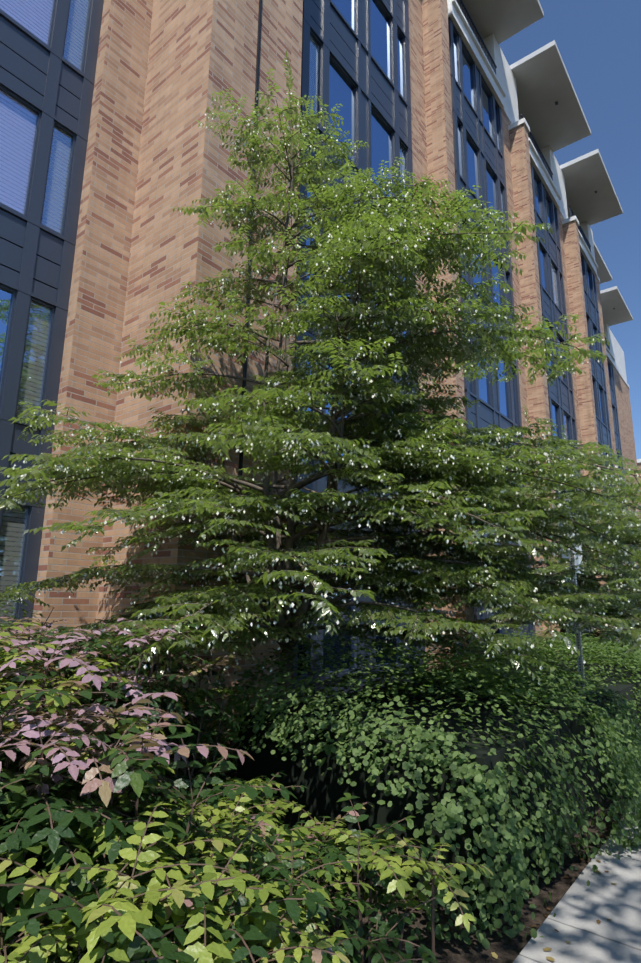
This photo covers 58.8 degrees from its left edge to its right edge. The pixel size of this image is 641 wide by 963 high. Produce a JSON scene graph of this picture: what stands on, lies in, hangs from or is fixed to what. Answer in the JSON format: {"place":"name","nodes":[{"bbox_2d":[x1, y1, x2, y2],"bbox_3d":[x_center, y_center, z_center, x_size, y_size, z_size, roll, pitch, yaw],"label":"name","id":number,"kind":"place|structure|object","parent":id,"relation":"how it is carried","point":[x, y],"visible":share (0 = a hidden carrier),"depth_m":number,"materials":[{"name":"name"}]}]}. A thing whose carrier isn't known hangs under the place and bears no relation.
{"place":"outdoors","nodes":[
{"label":"outdoors","id":0,"kind":"place"},
{"bbox_2d":[0,0,623,701],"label":"window glass","id":1,"kind":"object","parent":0,"point":[24,60],"visible":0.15,"depth_m":10.26,"materials":[{"name":"blue glass"}]},
{"bbox_2d":[7,767,640,962],"bbox_3d":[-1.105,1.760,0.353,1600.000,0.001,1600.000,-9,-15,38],"label":"soil","id":2,"kind":"structure","parent":0,"point":[505,948],"depth_m":3.06,"materials":[{"name":"brown soil"}]},
{"bbox_2d":[0,594,53,683],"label":"shrub","id":3,"kind":"object","parent":2,"relation":"on","point":[24,614],"depth_m":4.89,"materials":[{"name":"plant"}]},
{"bbox_2d":[0,617,483,962],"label":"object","id":4,"kind":"object","parent":2,"relation":"on","point":[163,899],"visible":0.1,"depth_m":2.32,"materials":[{"name":"green plant"}]},
{"bbox_2d":[0,614,493,962],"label":"oregon grape leaflets","id":5,"kind":"object","parent":4,"relation":"on","point":[175,909],"visible":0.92,"depth_m":2.15,"materials":[{"name":"green plant"}]},
{"bbox_2d":[0,50,640,705],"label":"tree foliage","id":6,"kind":"object","parent":2,"relation":"on","point":[490,486],"depth_m":4.73,"materials":[{"name":"green plant"}]},
{"bbox_2d":[30,0,640,791],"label":"brick wall","id":7,"kind":"structure","parent":2,"relation":"on","point":[154,152],"depth_m":6.99,"materials":[{"name":"brown brick"}]},
{"bbox_2d":[0,0,53,213],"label":"building glazing blinds","id":8,"kind":"object","parent":7,"relation":"attached to","point":[18,120],"visible":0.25,"depth_m":6.47,"materials":[{"name":"white"}]},
{"bbox_2d":[238,0,304,524],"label":"building bay backing","id":9,"kind":"object","parent":7,"relation":"attached to","point":[256,101],"visible":0.02,"depth_m":7.22,"materials":[{"name":"black metal"}]},
{"bbox_2d":[0,0,622,643],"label":"building glazing blinds","id":10,"kind":"object","parent":7,"relation":"attached to","point":[30,396],"visible":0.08,"depth_m":6.46,"materials":[{"name":"white"}]},
{"bbox_2d":[0,0,634,701],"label":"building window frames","id":11,"kind":"structure","parent":7,"relation":"attached to","point":[24,296],"depth_m":10.45,"materials":[{"name":"black metal"}]},
{"bbox_2d":[0,0,628,675],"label":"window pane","id":12,"kind":"structure","parent":11,"relation":"in","point":[340,88],"depth_m":13.52,"materials":[{"name":"blue glass"}]},
{"bbox_2d":[447,0,629,388],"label":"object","id":13,"kind":"object","parent":7,"relation":"attached to","point":[501,82],"visible":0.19,"depth_m":23.01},
{"bbox_2d":[456,0,632,325],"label":"building roof slabs","id":14,"kind":"structure","parent":7,"relation":"on","point":[543,82],"depth_m":25.34,"materials":[{"name":"grey concrete"}]},
{"bbox_2d":[551,264,558,306],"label":"building glazing blinds","id":15,"kind":"object","parent":7,"relation":"attached to","point":[554,280],"visible":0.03,"depth_m":24.28,"materials":[{"name":"white"}]},
{"bbox_2d":[237,646,640,923],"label":"hedge","id":16,"kind":"object","parent":2,"relation":"on","point":[320,796],"visible":0.2,"depth_m":3.89,"materials":[{"name":"green plant"}]},
{"bbox_2d":[193,614,640,948],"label":"hedge leaves","id":17,"kind":"object","parent":16,"relation":"attached to","point":[628,757],"visible":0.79,"depth_m":3.70,"materials":[{"name":"green plant"}]},
{"bbox_2d":[450,406,640,644],"bbox_3d":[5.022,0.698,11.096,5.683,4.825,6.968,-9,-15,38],"label":"tree foliage","id":18,"kind":"object","parent":2,"relation":"on","point":[510,550],"depth_m":10.13,"materials":[{"name":"green plant"}]},
{"bbox_2d":[491,822,623,960],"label":"fallen leaf litter","id":19,"kind":"object","parent":2,"relation":"on","point":[494,955],"visible":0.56,"depth_m":2.89,"materials":[{"name":"brown plant"}]},
{"bbox_2d":[564,498,585,696],"bbox_3d":[2.527,1.524,5.566,0.045,2.750,0.045,-9,-15,38],"label":"sign post","id":20,"kind":"object","parent":2,"relation":"on","point":[579,638],"visible":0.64,"depth_m":5.54,"materials":[{"name":"grey metal"}]},
{"bbox_2d":[567,506,585,694],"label":"sign post perforations","id":21,"kind":"object","parent":20,"relation":"attached to","point":[576,613],"visible":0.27,"depth_m":5.55,"materials":[{"name":"grey metal"}]},
{"bbox_2d":[572,533,583,573],"bbox_3d":[2.640,0.708,5.832,0.006,0.460,0.305,-9,-15,38],"label":"sign plate","id":22,"kind":"object","parent":20,"relation":"attached to","point":[577,562],"visible":0.36,"depth_m":5.78,"materials":[{"name":"white metal"}]},
{"bbox_2d":[637,463,640,489],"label":"brick building","id":23,"kind":"structure","parent":2,"relation":"on","point":[638,464],"depth_m":75.63,"materials":[{"name":"brown brick"}]},
{"bbox_3d":[11.027,3.385,18.368,4.864,4.936,5.382,-9,-15,38],"label":"far snowbell tree trunk and branches","id":24,"kind":"object","parent":2,"relation":"on","visible":0},
{"bbox_2d":[595,507,640,615],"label":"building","id":25,"kind":"structure","parent":24,"relation":"attached to","point":[613,589],"depth_m":18.38,"materials":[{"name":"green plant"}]},
{"bbox_2d":[457,0,609,349],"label":"building terrace railings","id":26,"kind":"object","parent":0,"point":[533,140],"visible":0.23,"depth_m":24.09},
{"bbox_2d":[499,0,640,458],"label":"sky","id":27,"kind":"structure","parent":0,"point":[598,42],"materials":[{"name":"blue"}]},
{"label":"sidewalk joint","id":28,"kind":"object","parent":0,"visible":0},
{"bbox_2d":[513,796,640,962],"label":"sidewalk slabs","id":29,"kind":"structure","parent":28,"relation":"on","point":[580,908],"depth_m":3.01,"materials":[{"name":"concrete"}]}
]}

